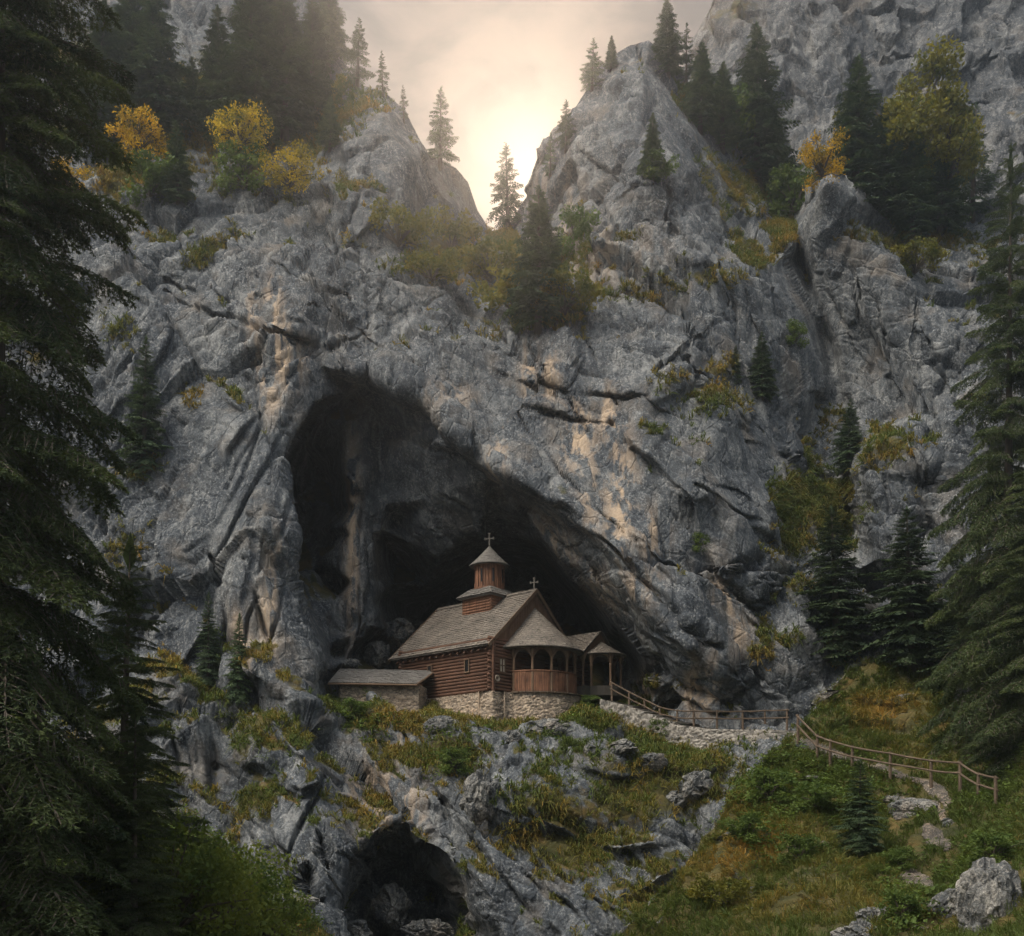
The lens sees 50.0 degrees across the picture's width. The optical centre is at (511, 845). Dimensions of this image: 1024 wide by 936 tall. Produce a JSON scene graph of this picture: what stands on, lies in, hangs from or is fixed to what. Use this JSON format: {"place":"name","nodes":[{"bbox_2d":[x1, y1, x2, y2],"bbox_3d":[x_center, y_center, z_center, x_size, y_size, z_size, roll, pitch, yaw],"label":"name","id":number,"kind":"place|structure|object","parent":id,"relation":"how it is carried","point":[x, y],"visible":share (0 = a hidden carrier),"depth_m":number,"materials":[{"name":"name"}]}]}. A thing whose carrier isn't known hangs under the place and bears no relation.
{"place":"outdoors","nodes":[
{"label":"outdoors","id":0,"kind":"place"},
{"bbox_2d":[6,762,334,935],"bbox_3d":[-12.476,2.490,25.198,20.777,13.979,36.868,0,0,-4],"label":"bank","id":1,"kind":"structure","parent":0,"point":[196,825],"depth_m":34.93,"materials":[{"name":"green plant"}]},
{"bbox_2d":[0,0,151,935],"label":"spruce tree","id":2,"kind":"object","parent":1,"relation":"on","point":[27,735],"visible":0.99,"depth_m":22.28,"materials":[{"name":"green plant"}]},
{"bbox_2d":[40,532,211,935],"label":"spruce tree","id":3,"kind":"object","parent":1,"relation":"on","point":[130,555],"visible":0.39,"depth_m":26.53,"materials":[{"name":"green plant"}]},
{"bbox_2d":[71,705,192,935],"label":"spruce tree","id":4,"kind":"object","parent":1,"relation":"on","point":[135,866],"visible":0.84,"depth_m":23.95,"materials":[{"name":"green plant"}]},
{"bbox_2d":[60,811,267,935],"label":"shrub","id":5,"kind":"object","parent":1,"relation":"on","point":[206,875],"visible":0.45,"depth_m":25.57,"materials":[{"name":"green plant"}]},
{"bbox_2d":[6,777,332,935],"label":"ground cover","id":6,"kind":"object","parent":1,"relation":"on","point":[213,934],"visible":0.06,"depth_m":34.20,"materials":[{"name":"green plant"}]},
{"bbox_2d":[157,826,314,935],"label":"shrub","id":7,"kind":"object","parent":1,"relation":"on","point":[274,876],"visible":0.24,"depth_m":29.00,"materials":[{"name":"green plant"}]},
{"bbox_2d":[221,888,323,935],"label":"shrub","id":8,"kind":"object","parent":1,"relation":"on","point":[273,917],"visible":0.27,"depth_m":31.11,"materials":[{"name":"green plant"}]},
{"bbox_2d":[5,0,1023,935],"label":"cliff","id":9,"kind":"structure","parent":0,"point":[351,500],"depth_m":59.01,"materials":[{"name":"stone"}]},
{"bbox_2d":[60,0,133,155],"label":"spruce tree","id":10,"kind":"object","parent":9,"relation":"on","point":[106,41],"visible":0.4,"depth_m":72.19,"materials":[{"name":"green plant"}]},
{"bbox_2d":[97,0,170,127],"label":"spruce tree","id":11,"kind":"object","parent":9,"relation":"on","point":[125,21],"visible":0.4,"depth_m":75.36,"materials":[{"name":"green plant"}]},
{"bbox_2d":[103,103,169,168],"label":"autumn tree","id":12,"kind":"object","parent":9,"relation":"on","point":[139,137],"visible":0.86,"depth_m":68.62,"materials":[{"name":"yellow plant"}]},
{"bbox_2d":[115,335,173,485],"bbox_3d":[-18.774,-22.270,56.046,2.974,7.751,2.627,0,0,27],"label":"spruce tree","id":13,"kind":"object","parent":9,"relation":"on","point":[143,402],"visible":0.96,"depth_m":55.90,"materials":[{"name":"green plant"}]},
{"bbox_2d":[118,147,181,206],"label":"shrub","id":14,"kind":"object","parent":9,"relation":"on","point":[151,171],"visible":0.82,"depth_m":66.31,"materials":[{"name":"green plant"}]},
{"bbox_2d":[118,0,204,139],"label":"spruce tree","id":15,"kind":"object","parent":9,"relation":"on","point":[170,76],"visible":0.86,"depth_m":75.15,"materials":[{"name":"green plant"}]},
{"bbox_2d":[157,120,198,207],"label":"spruce tree","id":16,"kind":"object","parent":9,"relation":"on","point":[176,191],"visible":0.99,"depth_m":66.71,"materials":[{"name":"green plant"}]},
{"bbox_2d":[183,56,207,131],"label":"spruce tree","id":17,"kind":"object","parent":9,"relation":"on","point":[190,78],"visible":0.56,"depth_m":77.46,"materials":[{"name":"green plant"}]},
{"bbox_2d":[193,591,221,691],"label":"spruce tree","id":18,"kind":"object","parent":9,"relation":"on","point":[206,667],"visible":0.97,"depth_m":52.60,"materials":[{"name":"green plant"}]},
{"bbox_2d":[188,4,233,147],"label":"spruce tree","id":19,"kind":"object","parent":9,"relation":"on","point":[217,36],"visible":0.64,"depth_m":74.83,"materials":[{"name":"green plant"}]},
{"bbox_2d":[222,612,253,708],"bbox_3d":[-12.774,-8.662,51.254,1.486,4.579,1.545,0,-1,9],"label":"spruce tree","id":20,"kind":"object","parent":9,"relation":"on","point":[237,677],"visible":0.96,"depth_m":51.14,"materials":[{"name":"green plant"}]},
{"bbox_2d":[204,99,273,159],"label":"autumn tree","id":21,"kind":"object","parent":9,"relation":"on","point":[239,134],"visible":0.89,"depth_m":69.12,"materials":[{"name":"yellow plant"}]},
{"bbox_2d":[212,139,269,192],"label":"shrub","id":22,"kind":"object","parent":9,"relation":"on","point":[241,174],"visible":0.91,"depth_m":69.16,"materials":[{"name":"green plant"}]},
{"bbox_2d":[200,0,295,153],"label":"spruce tree","id":23,"kind":"object","parent":9,"relation":"on","point":[246,25],"visible":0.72,"depth_m":72.14,"materials":[{"name":"green plant"}]},
{"bbox_2d":[240,0,328,143],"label":"spruce tree","id":24,"kind":"object","parent":9,"relation":"on","point":[291,53],"visible":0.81,"depth_m":72.90,"materials":[{"name":"green plant"}]},
{"bbox_2d":[258,139,323,195],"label":"bush","id":25,"kind":"object","parent":9,"relation":"on","point":[292,176],"visible":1,"depth_m":65.53,"materials":[{"name":"yellow plant"}]},
{"bbox_2d":[297,0,337,115],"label":"spruce tree","id":26,"kind":"object","parent":9,"relation":"on","point":[317,48],"visible":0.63,"depth_m":77.62,"materials":[{"name":"green plant"}]},
{"bbox_2d":[314,95,343,153],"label":"spruce tree","id":27,"kind":"object","parent":9,"relation":"on","point":[328,139],"visible":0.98,"depth_m":70.77,"materials":[{"name":"green plant"}]},
{"bbox_2d":[309,0,352,76],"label":"spruce tree","id":28,"kind":"object","parent":9,"relation":"on","point":[330,13],"visible":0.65,"depth_m":89.53,"materials":[{"name":"green plant"}]},
{"bbox_2d":[342,17,376,89],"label":"spruce tree","id":29,"kind":"object","parent":9,"relation":"on","point":[358,76],"visible":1,"depth_m":79.67,"materials":[{"name":"green plant"}]},
{"bbox_2d":[364,641,389,668],"bbox_3d":[-7.851,-11.132,64.002,1.624,1.698,1.685,0,0,-41],"label":"boulder","id":30,"kind":"object","parent":9,"relation":"on","point":[377,654],"visible":0.95,"depth_m":63.50,"materials":[{"name":"stone"}]},
{"bbox_2d":[328,669,433,712],"bbox_3d":[-6.667,-8.105,57.056,5.375,2.494,2.531,0,0,0],"label":"stone annex","id":31,"kind":"object","parent":9,"relation":"on","point":[399,689],"visible":0.81,"depth_m":56.18,"materials":[{"name":"grey stone"}]},
{"bbox_2d":[367,882,411,929],"bbox_3d":[-5.570,2.756,50.011,1.953,2.183,2.266,0,0,-18],"label":"boulder","id":32,"kind":"object","parent":9,"relation":"on","point":[390,904],"visible":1,"depth_m":49.31,"materials":[{"name":"stone"}]},
{"bbox_2d":[382,618,414,646],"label":"boulder","id":33,"kind":"object","parent":9,"relation":"on","point":[398,632],"visible":0.88,"depth_m":65.29,"materials":[{"name":"stone"}]},
{"bbox_2d":[368,196,440,251],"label":"shrub","id":34,"kind":"object","parent":9,"relation":"on","point":[408,231],"visible":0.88,"depth_m":65.59,"materials":[{"name":"green plant"}]},
{"bbox_2d":[400,918,453,935],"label":"boulder","id":35,"kind":"object","parent":9,"relation":"on","point":[429,927],"visible":1,"depth_m":48.08,"materials":[{"name":"stone"}]},
{"bbox_2d":[404,246,460,283],"bbox_3d":[-4.702,-34.038,64.437,3.454,1.939,3.701,0,0,-8],"label":"shrub","id":36,"kind":"object","parent":9,"relation":"on","point":[440,266],"visible":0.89,"depth_m":63.99,"materials":[{"name":"green plant"}]},
{"bbox_2d":[422,715,458,733],"bbox_3d":[-3.374,-5.687,51.999,1.784,0.976,1.032,0,0,-6],"label":"boulder","id":37,"kind":"object","parent":9,"relation":"on","point":[440,721],"visible":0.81,"depth_m":51.65,"materials":[{"name":"stone"}]},
{"bbox_2d":[426,87,460,170],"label":"spruce tree","id":38,"kind":"object","parent":9,"relation":"on","point":[442,138],"visible":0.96,"depth_m":78.45,"materials":[{"name":"green plant"}]},
{"bbox_2d":[421,203,482,255],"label":"shrub","id":39,"kind":"object","parent":9,"relation":"on","point":[458,230],"visible":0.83,"depth_m":68.77,"materials":[{"name":"green plant"}]},
{"bbox_2d":[436,745,473,776],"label":"shrub","id":40,"kind":"object","parent":9,"relation":"on","point":[450,759],"visible":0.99,"depth_m":48.93,"materials":[{"name":"green plant"}]},
{"bbox_2d":[203,626,735,781],"bbox_3d":[2.249,-6.756,58.230,23.324,8.039,30.562,0,0,40],"label":"ground cover","id":41,"kind":"object","parent":9,"relation":"on","point":[360,724],"visible":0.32,"depth_m":51.46,"materials":[{"name":"green plant"}]},
{"bbox_2d":[458,769,500,825],"bbox_3d":[-1.332,-2.047,46.375,1.755,2.382,1.752,0,0,-28],"label":"boulder","id":42,"kind":"object","parent":9,"relation":"on","point":[479,790],"visible":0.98,"depth_m":45.81,"materials":[{"name":"stone"}]},
{"bbox_2d":[458,235,524,282],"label":"shrub","id":43,"kind":"object","parent":9,"relation":"on","point":[481,262],"visible":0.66,"depth_m":67.42,"materials":[{"name":"green plant"}]},
{"bbox_2d":[466,264,536,312],"bbox_3d":[0.134,-32.078,63.818,4.780,2.683,5.121,0,0,-42],"label":"shrub","id":44,"kind":"object","parent":9,"relation":"on","point":[500,297],"visible":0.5,"depth_m":62.92,"materials":[{"name":"green plant"}]},
{"bbox_2d":[426,691,583,722],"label":"retaining wall","id":45,"kind":"structure","parent":9,"relation":"on","point":[523,704],"depth_m":55.09,"materials":[{"name":"stone"}]},
{"bbox_2d":[388,533,584,698],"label":"wooden church","id":46,"kind":"structure","parent":45,"relation":"on","point":[485,632],"depth_m":56.88,"materials":[{"name":"brown wood"}]},
{"bbox_2d":[485,142,524,229],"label":"spruce tree","id":47,"kind":"object","parent":9,"relation":"on","point":[507,198],"visible":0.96,"depth_m":81.95,"materials":[{"name":"green plant"}]},
{"bbox_2d":[5,48,1023,935],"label":"grass","id":48,"kind":"structure","parent":9,"relation":"on","point":[793,490],"depth_m":54.79,"materials":[{"name":"green plant"}]},
{"bbox_2d":[501,184,575,336],"bbox_3d":[1.345,-32.852,61.702,4.399,8.882,4.640,-2,-1,34],"label":"spruce tree","id":49,"kind":"object","parent":9,"relation":"on","point":[526,291],"visible":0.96,"depth_m":61.28,"materials":[{"name":"green plant"}]},
{"bbox_2d":[525,718,570,736],"bbox_3d":[1.792,-5.492,52.058,2.609,1.220,1.792,0,0,9],"label":"boulder","id":50,"kind":"object","parent":9,"relation":"on","point":[548,724],"visible":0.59,"depth_m":51.46,"materials":[{"name":"stone"}]},
{"bbox_2d":[552,99,575,153],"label":"spruce tree","id":51,"kind":"object","parent":9,"relation":"on","point":[566,120],"visible":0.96,"depth_m":74.67,"materials":[{"name":"green plant"}]},
{"bbox_2d":[530,264,605,314],"bbox_3d":[2.986,-31.148,61.971,4.177,2.605,4.475,0,0,-13],"label":"shrub","id":52,"kind":"object","parent":9,"relation":"on","point":[584,287],"visible":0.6,"depth_m":61.05,"materials":[{"name":"green plant"}]},
{"bbox_2d":[557,203,601,256],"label":"shrub","id":53,"kind":"object","parent":9,"relation":"on","point":[580,222],"visible":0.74,"depth_m":68.29,"materials":[{"name":"green plant"}]},
{"bbox_2d":[556,631,625,700],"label":"open pavilion","id":54,"kind":"structure","parent":9,"relation":"on","point":[596,647],"depth_m":58.27,"materials":[{"name":"brown wood"}]},
{"bbox_2d":[579,38,605,92],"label":"spruce tree","id":55,"kind":"object","parent":9,"relation":"on","point":[590,74],"visible":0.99,"depth_m":77.88,"materials":[{"name":"green plant"}]},
{"bbox_2d":[636,112,669,184],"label":"spruce tree","id":56,"kind":"object","parent":9,"relation":"on","point":[652,140],"visible":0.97,"depth_m":67.52,"materials":[{"name":"green plant"}]},
{"bbox_2d":[639,752,668,772],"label":"boulder","id":57,"kind":"object","parent":9,"relation":"on","point":[660,760],"visible":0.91,"depth_m":49.13,"materials":[{"name":"stone"}]},
{"bbox_2d":[637,148,679,179],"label":"shrub","id":58,"kind":"object","parent":9,"relation":"on","point":[667,168],"visible":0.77,"depth_m":67.37,"materials":[{"name":"green plant"}]},
{"bbox_2d":[650,0,687,78],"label":"spruce tree","id":59,"kind":"object","parent":9,"relation":"on","point":[665,43],"visible":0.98,"depth_m":78.23,"materials":[{"name":"green plant"}]},
{"bbox_2d":[682,770,714,801],"bbox_3d":[8.126,-2.611,48.174,1.499,1.405,1.494,0,0,-2],"label":"boulder","id":60,"kind":"object","parent":9,"relation":"on","point":[699,781],"visible":0.94,"depth_m":47.68,"materials":[{"name":"stone"}]},
{"bbox_2d":[678,41,723,135],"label":"spruce tree","id":61,"kind":"object","parent":9,"relation":"on","point":[701,98],"visible":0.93,"depth_m":76.64,"materials":[{"name":"green plant"}]},
{"bbox_2d":[707,61,745,154],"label":"spruce tree","id":62,"kind":"object","parent":9,"relation":"on","point":[723,130],"visible":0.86,"depth_m":78.77,"materials":[{"name":"green plant"}]},
{"bbox_2d":[712,82,756,140],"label":"shrub","id":63,"kind":"object","parent":9,"relation":"on","point":[739,98],"visible":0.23,"depth_m":80.47,"materials":[{"name":"green plant"}]},
{"bbox_2d":[747,332,779,404],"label":"spruce tree","id":64,"kind":"object","parent":9,"relation":"on","point":[762,376],"visible":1,"depth_m":62.51,"materials":[{"name":"green plant"}]},
{"bbox_2d":[732,20,801,191],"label":"spruce tree","id":65,"kind":"object","parent":9,"relation":"on","point":[761,142],"visible":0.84,"depth_m":81.18,"materials":[{"name":"green plant"}]},
{"bbox_2d":[766,162,818,217],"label":"shrub","id":66,"kind":"object","parent":9,"relation":"on","point":[794,198],"visible":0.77,"depth_m":79.29,"materials":[{"name":"green plant"}]},
{"bbox_2d":[785,318,809,347],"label":"shrub","id":67,"kind":"object","parent":9,"relation":"on","point":[797,328],"visible":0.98,"depth_m":66.35,"materials":[{"name":"green plant"}]},
{"bbox_2d":[796,127,849,193],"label":"autumn tree","id":68,"kind":"object","parent":9,"relation":"on","point":[822,166],"visible":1,"depth_m":69.14,"materials":[{"name":"yellow plant"}]},
{"bbox_2d":[795,505,885,666],"bbox_3d":[16.502,-13.229,56.539,5.207,8.724,5.010,-2,-1,7],"label":"spruce tree","id":69,"kind":"object","parent":9,"relation":"on","point":[834,608],"visible":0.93,"depth_m":55.97,"materials":[{"name":"green plant"}]},
{"bbox_2d":[828,398,865,478],"bbox_3d":[19.526,-23.624,63.582,2.280,4.696,2.310,0,0,45],"label":"spruce tree","id":70,"kind":"object","parent":9,"relation":"on","point":[844,455],"visible":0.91,"depth_m":63.44,"materials":[{"name":"green plant"}]},
{"bbox_2d":[819,54,898,195],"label":"spruce tree","id":71,"kind":"object","parent":9,"relation":"on","point":[855,150],"visible":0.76,"depth_m":73.90,"materials":[{"name":"green plant"}]},
{"bbox_2d":[855,105,921,237],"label":"spruce tree","id":72,"kind":"object","parent":9,"relation":"on","point":[881,201],"visible":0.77,"depth_m":72.91,"materials":[{"name":"green plant"}]},
{"bbox_2d":[832,34,974,178],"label":"broadleaf tree","id":73,"kind":"object","parent":9,"relation":"on","point":[903,111],"visible":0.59,"depth_m":73.19,"materials":[{"name":"green plant"}]},
{"bbox_2d":[854,505,953,674],"bbox_3d":[19.754,-12.445,54.018,5.539,8.759,5.252,-1,1,-14],"label":"spruce tree","id":74,"kind":"object","parent":9,"relation":"on","point":[909,601],"visible":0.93,"depth_m":53.70,"materials":[{"name":"green plant"}]},
{"bbox_2d":[889,121,944,239],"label":"spruce tree","id":75,"kind":"object","parent":9,"relation":"on","point":[918,222],"visible":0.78,"depth_m":73.04,"materials":[{"name":"green plant"}]},
{"bbox_2d":[889,236,950,273],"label":"shrub","id":76,"kind":"object","parent":9,"relation":"on","point":[934,252],"visible":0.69,"depth_m":70.60,"materials":[{"name":"green plant"}]},
{"bbox_2d":[916,561,972,685],"bbox_3d":[21.192,-10.242,51.653,3.525,6.530,3.112,0,0,-10],"label":"spruce tree","id":77,"kind":"object","parent":9,"relation":"on","point":[947,627],"visible":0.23,"depth_m":51.75,"materials":[{"name":"green plant"}]},
{"bbox_2d":[904,75,985,233],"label":"broadleaf tree","id":78,"kind":"object","parent":9,"relation":"on","point":[966,157],"visible":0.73,"depth_m":73.98,"materials":[{"name":"green plant"}]},
{"bbox_2d":[919,128,974,236],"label":"spruce tree","id":79,"kind":"object","parent":9,"relation":"on","point":[953,206],"visible":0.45,"depth_m":74.63,"materials":[{"name":"green plant"}]},
{"bbox_2d":[957,101,1001,222],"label":"spruce tree","id":80,"kind":"object","parent":9,"relation":"on","point":[973,189],"visible":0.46,"depth_m":78.58,"materials":[{"name":"green plant"}]},
{"bbox_2d":[326,0,712,230],"label":"sky","id":81,"kind":"structure","parent":0,"point":[505,70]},
{"bbox_2d":[685,872,754,905],"bbox_3d":[6.994,1.468,36.935,2.291,1.169,2.454,0,0,4],"label":"shrub","id":82,"kind":"object","parent":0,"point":[708,888],"visible":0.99,"depth_m":36.67,"materials":[{"name":"green plant"}]},
{"bbox_2d":[612,645,1023,935],"bbox_3d":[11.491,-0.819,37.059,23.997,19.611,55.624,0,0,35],"label":"hillside","id":83,"kind":"structure","parent":0,"point":[916,839],"depth_m":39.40,"materials":[{"name":"green plant"}]},
{"bbox_2d":[583,699,796,749],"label":"dry stone wall","id":84,"kind":"structure","parent":83,"relation":"on","point":[697,735],"depth_m":52.84,"materials":[{"name":"grey stone"}]},
{"bbox_2d":[610,681,788,729],"bbox_3d":[8.946,-6.843,53.636,8.919,3.024,0.698,0,0,23],"label":"wooden fence","id":85,"kind":"object","parent":84,"relation":"on","point":[693,711],"visible":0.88,"depth_m":53.35,"materials":[{"name":"brown wood"}]},
{"bbox_2d":[717,810,771,844],"bbox_3d":[8.452,-0.625,40.005,1.948,1.380,1.673,0,0,35],"label":"shrub","id":86,"kind":"object","parent":83,"relation":"on","point":[745,832],"visible":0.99,"depth_m":39.69,"materials":[{"name":"green plant"}]},
{"bbox_2d":[742,766,797,803],"bbox_3d":[10.392,-2.396,44.086,2.104,1.602,2.450,0,0,32],"label":"shrub","id":87,"kind":"object","parent":83,"relation":"on","point":[768,789],"visible":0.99,"depth_m":43.72,"materials":[{"name":"green plant"}]},
{"bbox_2d":[775,832,829,865],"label":"shrub","id":88,"kind":"object","parent":83,"relation":"on","point":[798,846],"visible":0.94,"depth_m":37.56,"materials":[{"name":"green plant"}]},
{"bbox_2d":[788,780,843,812],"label":"shrub","id":89,"kind":"object","parent":83,"relation":"on","point":[819,793],"visible":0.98,"depth_m":41.51,"materials":[{"name":"green plant"}]},
{"bbox_2d":[830,920,875,935],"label":"boulder","id":90,"kind":"object","parent":83,"relation":"on","point":[851,929],"visible":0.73,"depth_m":29.44,"materials":[{"name":"stone"}]},
{"bbox_2d":[831,758,890,857],"bbox_3d":[12.077,-1.339,38.237,2.080,3.486,2.002,1,0,8],"label":"spruce tree","id":91,"kind":"object","parent":83,"relation":"on","point":[860,843],"visible":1,"depth_m":37.99,"materials":[{"name":"green plant"}]},
{"bbox_2d":[796,714,998,803],"bbox_3d":[15.213,-3.518,44.062,0.834,4.777,11.539,0,0,-23],"label":"wooden fence","id":92,"kind":"object","parent":83,"relation":"on","point":[931,771],"visible":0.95,"depth_m":43.63,"materials":[{"name":"brown wood"}]},
{"bbox_2d":[876,845,919,870],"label":"shrub","id":93,"kind":"object","parent":83,"relation":"on","point":[900,858],"visible":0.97,"depth_m":36.18,"materials":[{"name":"green plant"}]},
{"bbox_2d":[874,888,934,924],"bbox_3d":[10.813,1.671,30.222,1.472,1.043,1.264,0,0,-20],"label":"shrub","id":94,"kind":"object","parent":83,"relation":"on","point":[907,908],"visible":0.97,"depth_m":30.11,"materials":[{"name":"green plant"}]},
{"bbox_2d":[887,797,937,817],"bbox_3d":[15.275,-1.294,41.739,1.755,1.112,2.528,0,0,-22],"label":"boulder","id":95,"kind":"object","parent":83,"relation":"on","point":[903,807],"visible":0.47,"depth_m":41.22,"materials":[{"name":"stone"}]},
{"bbox_2d":[926,888,956,920],"bbox_3d":[12.142,1.851,30.653,1.156,1.369,1.132,0,0,41],"label":"boulder","id":96,"kind":"object","parent":83,"relation":"on","point":[946,898],"visible":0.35,"depth_m":30.31,"materials":[{"name":"stone"}]},
{"bbox_2d":[914,142,1023,768],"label":"spruce tree","id":97,"kind":"object","parent":83,"relation":"on","point":[984,525],"visible":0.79,"depth_m":45.72,"materials":[{"name":"green plant"}]},
{"bbox_2d":[955,857,1023,934],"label":"boulder","id":98,"kind":"object","parent":83,"relation":"on","point":[985,887],"visible":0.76,"depth_m":28.47,"materials":[{"name":"stone"}]},
{"bbox_2d":[961,424,1023,785],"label":"spruce tree","id":99,"kind":"object","parent":83,"relation":"on","point":[1005,684],"visible":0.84,"depth_m":41.89,"materials":[{"name":"green plant"}]},
{"bbox_2d":[961,831,1023,863],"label":"shrub","id":100,"kind":"object","parent":83,"relation":"on","point":[996,850],"visible":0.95,"depth_m":32.63,"materials":[{"name":"green plant"}]},
{"bbox_2d":[683,0,1023,231],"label":"back cliff","id":101,"kind":"structure","parent":0,"point":[816,48],"depth_m":103.49,"materials":[{"name":"grey stone"}]},
{"bbox_2d":[744,715,962,928],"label":"path","id":102,"kind":"structure","parent":0,"point":[929,831],"depth_m":40.68,"materials":[{"name":"grey stone"}]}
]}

